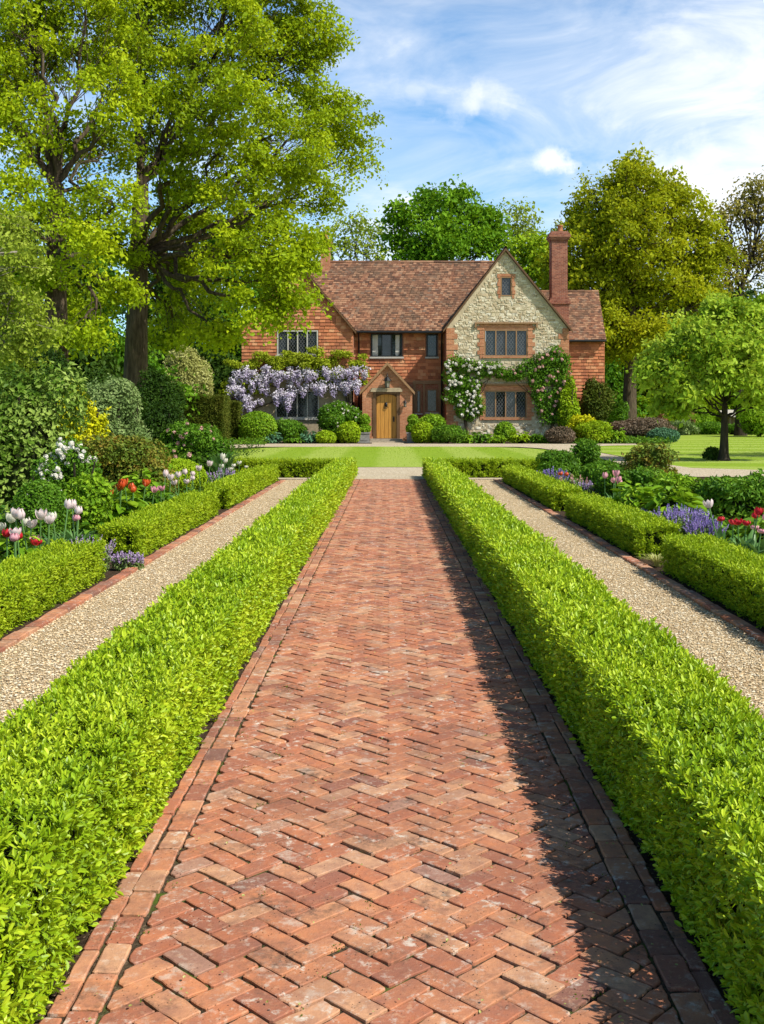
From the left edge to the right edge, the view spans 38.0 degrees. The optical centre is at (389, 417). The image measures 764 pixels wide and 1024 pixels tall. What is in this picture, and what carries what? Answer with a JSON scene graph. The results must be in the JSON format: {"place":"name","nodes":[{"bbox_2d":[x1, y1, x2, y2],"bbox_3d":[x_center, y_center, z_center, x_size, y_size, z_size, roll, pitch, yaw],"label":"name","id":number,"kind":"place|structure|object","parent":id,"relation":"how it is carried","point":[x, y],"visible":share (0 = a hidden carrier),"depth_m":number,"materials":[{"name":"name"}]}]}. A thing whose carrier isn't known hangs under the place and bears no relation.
{"place":"outdoors","nodes":[
{"label":"outdoors","id":0,"kind":"place"},
{"bbox_2d":[0,479,285,640],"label":"soil bed","id":1,"kind":"object","parent":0,"point":[110,573],"depth_m":9.62,"materials":[{"name":"brown soil"}]},
{"bbox_2d":[0,528,45,560],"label":"perennial","id":2,"kind":"object","parent":1,"relation":"on","point":[10,550],"visible":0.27,"depth_m":9.35,"materials":[{"name":"green plant"}]},
{"bbox_2d":[9,478,71,547],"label":"topiary shrub","id":3,"kind":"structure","parent":1,"relation":"on","point":[42,497],"depth_m":11.23,"materials":[{"name":"green plant"}]},
{"bbox_2d":[27,454,62,494],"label":"rose bush","id":4,"kind":"object","parent":1,"relation":"on","point":[44,468],"visible":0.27,"depth_m":12.53,"materials":[{"name":"green plant"}]},
{"bbox_2d":[0,537,106,638],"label":"box hedge block","id":5,"kind":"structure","parent":1,"relation":"on","point":[48,575],"depth_m":8.18,"materials":[{"name":"green plant"}]},
{"bbox_2d":[42,432,102,532],"bbox_3d":[-3.733,0.795,13.201,0.860,1.231,0.772,0,0,0],"label":"rose bush","id":6,"kind":"object","parent":1,"relation":"on","point":[72,458],"visible":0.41,"depth_m":13.05,"materials":[{"name":"white plant"}]},
{"bbox_2d":[59,469,114,535],"bbox_3d":[-3.452,0.992,12.600,0.692,0.830,0.827,0,0,0],"label":"shrub","id":7,"kind":"object","parent":1,"relation":"on","point":[90,495],"visible":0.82,"depth_m":12.42,"materials":[{"name":"green plant"}]},
{"bbox_2d":[102,489,148,521],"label":"hosta","id":8,"kind":"object","parent":1,"relation":"on","point":[137,504],"visible":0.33,"depth_m":13.12,"materials":[{"name":"green plant"}]},
{"bbox_2d":[110,550,144,570],"bbox_3d":[-2.420,1.326,10.201,0.337,0.210,0.210,0,0,0],"label":"alyssum","id":9,"kind":"object","parent":1,"relation":"on","point":[121,561],"visible":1,"depth_m":10.15,"materials":[{"name":"purple plant"}]},
{"bbox_2d":[116,468,166,499],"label":"perennial","id":10,"kind":"object","parent":1,"relation":"on","point":[140,489],"visible":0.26,"depth_m":15.40,"materials":[{"name":"green plant"}]},
{"bbox_2d":[140,482,172,505],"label":"perennial","id":11,"kind":"object","parent":1,"relation":"on","point":[149,495],"visible":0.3,"depth_m":14.91,"materials":[{"name":"green plant"}]},
{"bbox_2d":[94,489,220,558],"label":"box hedge block","id":12,"kind":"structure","parent":1,"relation":"on","point":[146,529],"depth_m":12.14,"materials":[{"name":"green plant"}]},
{"bbox_2d":[165,458,207,492],"bbox_3d":[-3.926,1.065,20.510,1.144,0.678,1.127,0,0,0],"label":"box mound","id":13,"kind":"object","parent":1,"relation":"on","point":[188,465],"visible":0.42,"depth_m":20.22,"materials":[{"name":"green plant"}]},
{"bbox_2d":[196,451,242,473],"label":"iris clump","id":14,"kind":"object","parent":1,"relation":"on","point":[216,461],"visible":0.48,"depth_m":23.85,"materials":[{"name":"green plant"}]},
{"bbox_2d":[200,464,279,508],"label":"box hedge block","id":15,"kind":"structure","parent":1,"relation":"on","point":[235,488],"depth_m":19.01,"materials":[{"name":"green plant"}]},
{"bbox_2d":[0,480,306,735],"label":"gravel path","id":16,"kind":"structure","parent":0,"point":[119,605],"depth_m":8.06,"materials":[{"name":"beige gravel"}]},
{"bbox_2d":[0,480,284,652],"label":"brick kerb","id":17,"kind":"structure","parent":16,"relation":"on","point":[28,630],"depth_m":8.92,"materials":[{"name":"red brick"}]},
{"bbox_2d":[7,497,343,1023],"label":"soil strip","id":18,"kind":"object","parent":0,"point":[82,942],"depth_m":3.54,"materials":[{"name":"brown soil"}]},
{"bbox_2d":[0,456,357,1023],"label":"box hedge","id":19,"kind":"object","parent":18,"relation":"on","point":[105,755],"visible":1,"depth_m":3.67,"materials":[{"name":"green plant"}]},
{"bbox_2d":[316,203,394,260],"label":"willow tree","id":20,"kind":"object","parent":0,"point":[348,242],"visible":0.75,"depth_m":111.60,"materials":[{"name":"green plant"}]},
{"bbox_2d":[0,0,763,335],"label":"sky","id":21,"kind":"structure","parent":0,"point":[512,97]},
{"bbox_2d":[39,479,738,1023],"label":"brick path","id":22,"kind":"structure","parent":0,"point":[367,631],"depth_m":3.59,"materials":[{"name":"red brick"}]},
{"bbox_2d":[110,514,670,1016],"bbox_3d":[0.008,1.392,11.155,1.580,0.021,17.420,0,0,0],"label":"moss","id":23,"kind":"object","parent":22,"relation":"on","point":[370,898],"visible":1,"depth_m":3.35,"materials":[{"name":"green plant"}]},
{"bbox_2d":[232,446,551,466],"bbox_3d":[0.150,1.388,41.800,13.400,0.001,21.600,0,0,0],"label":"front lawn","id":24,"kind":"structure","parent":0,"point":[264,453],"depth_m":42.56,"materials":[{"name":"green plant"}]},
{"bbox_2d":[278,467,581,478],"bbox_3d":[0.000,1.396,28.000,9.200,0.001,6.000,0,0,0],"label":"gravel crossing","id":25,"kind":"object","parent":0,"point":[389,472],"visible":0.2,"depth_m":27.56,"materials":[{"name":"beige gravel"}]},
{"bbox_2d":[229,456,334,477],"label":"box cross hedge","id":26,"kind":"object","parent":25,"relation":"on","point":[298,468],"visible":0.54,"depth_m":25.66,"materials":[{"name":"green plant"}]},
{"bbox_2d":[444,456,540,477],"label":"box cross hedge","id":27,"kind":"object","parent":25,"relation":"on","point":[481,467],"visible":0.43,"depth_m":25.66,"materials":[{"name":"green plant"}]},
{"bbox_2d":[251,441,668,443],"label":"house bed","id":28,"kind":"object","parent":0,"point":[435,443],"visible":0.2,"depth_m":59.10,"materials":[{"name":"soil"}]},
{"bbox_2d":[163,343,214,394],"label":"shrub","id":29,"kind":"object","parent":28,"relation":"on","point":[201,371],"visible":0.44,"depth_m":59.86,"materials":[{"name":"green plant"}]},
{"bbox_2d":[229,400,242,442],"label":"yew block","id":30,"kind":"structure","parent":28,"relation":"on","point":[236,408],"depth_m":59.35,"materials":[{"name":"green plant"}]},
{"bbox_2d":[238,410,277,440],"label":"box mound","id":31,"kind":"object","parent":28,"relation":"on","point":[255,425],"visible":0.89,"depth_m":58.90,"materials":[{"name":"green plant"}]},
{"bbox_2d":[276,418,307,441],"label":"shrub","id":32,"kind":"object","parent":28,"relation":"on","point":[287,426],"visible":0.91,"depth_m":60.17,"materials":[{"name":"green plant"}]},
{"bbox_2d":[316,400,362,442],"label":"rose bush","id":33,"kind":"object","parent":28,"relation":"on","point":[333,416],"visible":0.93,"depth_m":60.26,"materials":[{"name":"green plant"}]},
{"bbox_2d":[335,421,360,442],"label":"box ball","id":34,"kind":"object","parent":28,"relation":"on","point":[348,432],"visible":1,"depth_m":59.62,"materials":[{"name":"green plant"}]},
{"bbox_2d":[411,421,432,442],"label":"box ball","id":35,"kind":"object","parent":28,"relation":"on","point":[421,432],"visible":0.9,"depth_m":59.57,"materials":[{"name":"green plant"}]},
{"bbox_2d":[430,423,468,443],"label":"shrub","id":36,"kind":"object","parent":28,"relation":"on","point":[442,433],"visible":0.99,"depth_m":58.83,"materials":[{"name":"green plant"}]},
{"bbox_2d":[544,426,576,443],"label":"shrub","id":37,"kind":"object","parent":28,"relation":"on","point":[560,434],"visible":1,"depth_m":58.39,"materials":[{"name":"brown plant"}]},
{"bbox_2d":[566,414,596,441],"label":"shrub","id":38,"kind":"object","parent":28,"relation":"on","point":[574,421],"visible":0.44,"depth_m":60.09,"materials":[{"name":"yellow plant"}]},
{"bbox_2d":[575,420,614,442],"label":"shrub","id":39,"kind":"object","parent":28,"relation":"on","point":[599,430],"visible":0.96,"depth_m":59.03,"materials":[{"name":"green plant"}]},
{"bbox_2d":[539,435,673,443],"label":"ground cover","id":40,"kind":"object","parent":28,"relation":"on","point":[638,439],"visible":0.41,"depth_m":59.25,"materials":[{"name":"green plant"}]},
{"bbox_2d":[232,444,715,479],"bbox_3d":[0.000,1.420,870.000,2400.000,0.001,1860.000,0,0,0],"label":"ground","id":41,"kind":"structure","parent":0,"point":[425,479],"depth_m":50.54,"materials":[{"name":"green plant"}]},
{"bbox_2d":[39,237,207,419],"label":"background tree","id":42,"kind":"object","parent":41,"relation":"on","point":[188,389],"visible":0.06,"depth_m":55.21,"materials":[{"name":"green plant"}]},
{"bbox_2d":[115,247,239,393],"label":"background tree","id":43,"kind":"object","parent":41,"relation":"on","point":[220,375],"visible":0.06,"depth_m":72.69,"materials":[{"name":"green plant"}]},
{"bbox_2d":[179,394,231,441],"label":"yew block","id":44,"kind":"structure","parent":41,"relation":"on","point":[213,410],"depth_m":56.57,"materials":[{"name":"green plant"}]},
{"bbox_2d":[187,215,263,386],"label":"background tree","id":45,"kind":"object","parent":41,"relation":"on","point":[238,353],"visible":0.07,"depth_m":77.22,"materials":[{"name":"green plant"}]},
{"bbox_2d":[214,225,606,442],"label":"country house","id":46,"kind":"structure","parent":41,"relation":"on","point":[407,327],"depth_m":63.40,"materials":[{"name":"brick"}]},
{"bbox_2d":[218,346,370,415],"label":"wisteria","id":47,"kind":"object","parent":46,"relation":"attached to","point":[237,383],"visible":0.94,"depth_m":62.65,"materials":[{"name":"purple plant"}]},
{"bbox_2d":[274,391,318,419],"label":"window","id":48,"kind":"structure","parent":46,"relation":"in","point":[305,408],"depth_m":63.41,"materials":[{"name":"grey glass"}]},
{"bbox_2d":[276,330,317,356],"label":"window","id":49,"kind":"structure","parent":46,"relation":"in","point":[299,344],"depth_m":63.35,"materials":[{"name":"white glass"}]},
{"bbox_2d":[376,394,396,437],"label":"door","id":50,"kind":"structure","parent":46,"relation":"in","point":[386,404],"depth_m":61.96,"materials":[{"name":"brown wood"}]},
{"bbox_2d":[370,334,403,357],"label":"window","id":51,"kind":"structure","parent":46,"relation":"in","point":[382,345],"depth_m":65.23,"materials":[{"name":"black glass"}]},
{"bbox_2d":[425,389,438,413],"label":"window","id":52,"kind":"structure","parent":46,"relation":"in","point":[431,394],"depth_m":65.25,"materials":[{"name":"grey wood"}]},
{"bbox_2d":[440,354,506,433],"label":"climbing rose","id":53,"kind":"object","parent":46,"relation":"attached to","point":[470,396],"visible":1,"depth_m":62.30,"materials":[{"name":"green plant"}]},
{"bbox_2d":[483,329,528,357],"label":"window","id":54,"kind":"structure","parent":46,"relation":"in","point":[497,343],"depth_m":62.89,"materials":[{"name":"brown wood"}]},
{"bbox_2d":[483,391,528,419],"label":"window","id":55,"kind":"structure","parent":46,"relation":"in","point":[500,405],"depth_m":62.89,"materials":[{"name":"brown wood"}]},
{"bbox_2d":[499,344,573,428],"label":"climbing rose","id":56,"kind":"object","parent":46,"relation":"attached to","point":[547,374],"visible":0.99,"depth_m":62.34,"materials":[{"name":"green plant"}]},
{"bbox_2d":[556,376,580,430],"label":"shrub","id":57,"kind":"object","parent":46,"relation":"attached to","point":[569,407],"visible":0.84,"depth_m":61.97,"materials":[{"name":"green plant"}]},
{"bbox_2d":[576,374,617,422],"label":"shrub","id":58,"kind":"object","parent":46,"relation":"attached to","point":[594,399],"visible":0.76,"depth_m":63.94,"materials":[{"name":"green plant"}]},
{"bbox_2d":[368,173,512,260],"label":"lime tree","id":59,"kind":"object","parent":41,"relation":"on","point":[448,233],"visible":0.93,"depth_m":94.56,"materials":[{"name":"green plant"}]},
{"bbox_2d":[492,196,544,259],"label":"willow tree","id":60,"kind":"object","parent":41,"relation":"on","point":[517,217],"visible":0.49,"depth_m":111.35,"materials":[{"name":"green plant"}]},
{"bbox_2d":[605,357,648,417],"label":"woodland tree","id":61,"kind":"object","parent":41,"relation":"on","point":[610,377],"visible":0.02,"depth_m":99.11,"materials":[{"name":"green plant"}]},
{"bbox_2d":[636,397,722,422],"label":"clipped hedge","id":62,"kind":"object","parent":41,"relation":"on","point":[710,408],"visible":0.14,"depth_m":100.09,"materials":[{"name":"green plant"}]},
{"bbox_2d":[230,444,763,476],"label":"gravel forecourt","id":63,"kind":"structure","parent":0,"point":[701,472],"depth_m":52.94,"materials":[{"name":"beige gravel"}]},
{"bbox_2d":[426,480,753,1022],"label":"soil strip","id":64,"kind":"object","parent":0,"point":[667,894],"visible":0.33,"depth_m":3.42,"materials":[{"name":"brown soil"}]},
{"bbox_2d":[421,457,763,1023],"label":"box hedge","id":65,"kind":"object","parent":64,"relation":"on","point":[666,729],"visible":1,"depth_m":3.81,"materials":[{"name":"green plant"}]},
{"bbox_2d":[472,479,763,717],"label":"gravel path","id":66,"kind":"structure","parent":0,"point":[579,557],"depth_m":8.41,"materials":[{"name":"beige gravel"}]},
{"bbox_2d":[498,475,763,632],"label":"soil bed","id":67,"kind":"object","parent":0,"point":[689,587],"depth_m":10.06,"materials":[{"name":"brown soil"}]},
{"bbox_2d":[500,463,581,510],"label":"box hedge block","id":68,"kind":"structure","parent":67,"relation":"on","point":[548,491],"depth_m":18.69,"materials":[{"name":"green plant"}]},
{"bbox_2d":[535,448,581,479],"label":"shrub","id":69,"kind":"object","parent":67,"relation":"on","point":[563,460],"visible":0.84,"depth_m":22.75,"materials":[{"name":"green plant"}]},
{"bbox_2d":[569,438,605,476],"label":"shrub","id":70,"kind":"object","parent":67,"relation":"on","point":[587,451],"visible":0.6,"depth_m":23.74,"materials":[{"name":"green plant"}]},
{"bbox_2d":[577,458,623,484],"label":"shrub","id":71,"kind":"object","parent":67,"relation":"on","point":[588,467],"visible":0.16,"depth_m":19.84,"materials":[{"name":"green plant"}]},
{"bbox_2d":[562,491,681,558],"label":"box hedge block","id":72,"kind":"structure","parent":67,"relation":"on","point":[637,530],"depth_m":12.04,"materials":[{"name":"green plant"}]},
{"bbox_2d":[588,462,663,498],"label":"shrub","id":73,"kind":"object","parent":67,"relation":"on","point":[645,477],"visible":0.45,"depth_m":17.28,"materials":[{"name":"green plant"}]},
{"bbox_2d":[494,479,763,643],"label":"brick kerb","id":74,"kind":"structure","parent":67,"relation":"on","point":[728,617],"depth_m":9.51,"materials":[{"name":"brick"}]},
{"bbox_2d":[610,480,656,512],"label":"hosta","id":75,"kind":"object","parent":67,"relation":"on","point":[635,499],"visible":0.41,"depth_m":14.52,"materials":[{"name":"green plant"}]},
{"bbox_2d":[620,441,679,476],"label":"shrub","id":76,"kind":"object","parent":67,"relation":"on","point":[653,455],"visible":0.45,"depth_m":19.24,"materials":[{"name":"green plant"}]},
{"bbox_2d":[639,485,709,515],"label":"hosta","id":77,"kind":"object","parent":67,"relation":"on","point":[660,500],"visible":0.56,"depth_m":13.87,"materials":[{"name":"green plant"}]},
{"bbox_2d":[649,471,704,511],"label":"shrub","id":78,"kind":"object","parent":67,"relation":"on","point":[670,479],"visible":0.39,"depth_m":15.27,"materials":[{"name":"green plant"}]},
{"bbox_2d":[647,503,713,536],"bbox_3d":[3.200,1.191,12.343,0.859,0.484,0.793,0,0,0],"label":"catmint","id":79,"kind":"object","parent":67,"relation":"on","point":[683,517],"visible":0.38,"depth_m":12.18,"materials":[{"name":"purple plant"}]},
{"bbox_2d":[683,517,728,536],"bbox_3d":[3.365,1.248,11.796,0.454,0.393,0.427,0,0,26],"label":"catmint","id":80,"kind":"object","parent":67,"relation":"on","point":[706,527],"visible":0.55,"depth_m":11.75,"materials":[{"name":"purple plant"}]},
{"bbox_2d":[659,532,763,628],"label":"box hedge block","id":81,"kind":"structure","parent":67,"relation":"on","point":[730,575],"depth_m":8.54,"materials":[{"name":"green plant"}]},
{"bbox_2d":[688,468,763,522],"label":"shrub","id":82,"kind":"object","parent":67,"relation":"on","point":[742,495],"visible":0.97,"depth_m":14.61,"materials":[{"name":"green plant"}]},
{"bbox_2d":[600,434,763,469],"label":"side lawn","id":83,"kind":"structure","parent":0,"point":[736,457],"depth_m":45.32,"materials":[{"name":"green plant"}]},
{"bbox_2d":[498,229,580,288],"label":"maple tree","id":84,"kind":"object","parent":83,"relation":"on","point":[536,243],"visible":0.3,"depth_m":87.08,"materials":[{"name":"green plant"}]},
{"bbox_2d":[606,400,629,432],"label":"shrub","id":85,"kind":"object","parent":83,"relation":"on","point":[620,411],"visible":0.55,"depth_m":75.53,"materials":[{"name":"green plant"}]},
{"bbox_2d":[530,141,752,436],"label":"oak tree","id":86,"kind":"object","parent":83,"relation":"on","point":[619,233],"visible":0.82,"depth_m":76.38,"materials":[{"name":"green plant"}]},
{"bbox_2d":[610,416,676,437],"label":"shrub","id":87,"kind":"object","parent":83,"relation":"on","point":[638,426],"visible":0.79,"depth_m":64.97,"materials":[{"name":"purple plant"}]},
{"bbox_2d":[646,427,680,442],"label":"shrub","id":88,"kind":"object","parent":83,"relation":"on","point":[665,432],"visible":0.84,"depth_m":61.45,"materials":[{"name":"blue plant"}]},
{"bbox_2d":[669,419,700,434],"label":"shrub","id":89,"kind":"object","parent":83,"relation":"on","point":[689,427],"visible":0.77,"depth_m":87.05,"materials":[{"name":"green plant"}]},
{"bbox_2d":[625,288,763,460],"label":"ornamental tree","id":90,"kind":"object","parent":83,"relation":"on","point":[726,352],"visible":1,"depth_m":35.00,"materials":[{"name":"green plant"}]},
{"bbox_2d":[694,421,728,434],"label":"shrub","id":91,"kind":"object","parent":83,"relation":"on","point":[708,428],"visible":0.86,"depth_m":89.05,"materials":[{"name":"green plant"}]},
{"bbox_2d":[689,165,763,435],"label":"ash tree","id":92,"kind":"object","parent":83,"relation":"on","point":[752,253],"visible":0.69,"depth_m":83.76,"materials":[{"name":"green plant"}]},
{"bbox_2d":[734,396,763,436],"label":"shrub","id":93,"kind":"object","parent":83,"relation":"on","point":[749,423],"visible":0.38,"depth_m":78.94,"materials":[{"name":"green plant"}]},
{"label":"left lawn","id":94,"kind":"structure","parent":0,"visible":0},
{"bbox_2d":[0,205,77,374],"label":"acer tree","id":95,"kind":"object","parent":94,"relation":"on","point":[15,255],"visible":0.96,"depth_m":19.77,"materials":[{"name":"green plant"}]},
{"bbox_2d":[1,343,79,388],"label":"shrub","id":96,"kind":"object","parent":94,"relation":"on","point":[53,356],"visible":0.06,"depth_m":27.69,"materials":[{"name":"green plant"}]},
{"bbox_2d":[0,360,98,518],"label":"shrub","id":97,"kind":"object","parent":94,"relation":"on","point":[29,406],"visible":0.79,"depth_m":15.08,"materials":[{"name":"green plant"}]},
{"bbox_2d":[4,224,125,382],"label":"background tree","id":98,"kind":"object","parent":94,"relation":"on","point":[101,362],"visible":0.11,"depth_m":51.39,"materials":[{"name":"green plant"}]},
{"bbox_2d":[56,379,111,443],"bbox_3d":[-5.424,0.362,19.505,1.092,2.146,1.029,0,0,0],"label":"shrub","id":99,"kind":"object","parent":94,"relation":"on","point":[97,424],"visible":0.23,"depth_m":19.32,"materials":[{"name":"yellow plant"}]},
{"bbox_2d":[0,0,174,366],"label":"oak tree","id":100,"kind":"object","parent":94,"relation":"on","point":[63,221],"visible":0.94,"depth_m":32.60,"materials":[{"name":"green plant"}]},
{"bbox_2d":[81,366,115,392],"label":"shrub","id":101,"kind":"object","parent":94,"relation":"on","point":[101,375],"visible":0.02,"depth_m":27.68,"materials":[{"name":"green plant"}]},
{"bbox_2d":[81,373,153,442],"bbox_3d":[-6.051,0.231,24.515,1.724,2.380,1.996,0,0,0],"label":"shrub","id":102,"kind":"object","parent":94,"relation":"on","point":[124,420],"visible":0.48,"depth_m":24.09,"materials":[{"name":"green plant"}]},
{"bbox_2d":[78,432,180,493],"bbox_3d":[-4.166,0.814,17.498,1.810,1.208,1.535,0,0,-31],"label":"shrub","id":103,"kind":"object","parent":94,"relation":"on","point":[120,458],"visible":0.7,"depth_m":17.03,"materials":[{"name":"green plant"}]},
{"bbox_2d":[132,366,186,425],"bbox_3d":[-6.822,-0.050,33.003,1.580,2.940,1.670,0,0,0],"label":"shrub","id":104,"kind":"object","parent":94,"relation":"on","point":[158,385],"visible":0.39,"depth_m":32.71,"materials":[{"name":"green plant"}]},
{"bbox_2d":[138,397,186,446],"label":"shrub","id":105,"kind":"object","parent":94,"relation":"on","point":[159,420],"visible":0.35,"depth_m":27.62,"materials":[{"name":"green plant"}]},
{"bbox_2d":[158,419,234,475],"bbox_3d":[-4.309,0.729,24.498,1.763,1.385,1.697,0,0,0],"label":"rose bush","id":106,"kind":"object","parent":94,"relation":"on","point":[185,439],"visible":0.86,"depth_m":24.07,"materials":[{"name":"green plant"}]},
{"bbox_2d":[75,0,391,412],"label":"oak tree","id":107,"kind":"object","parent":94,"relation":"on","point":[182,111],"visible":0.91,"depth_m":36.96,"materials":[{"name":"green plant"}]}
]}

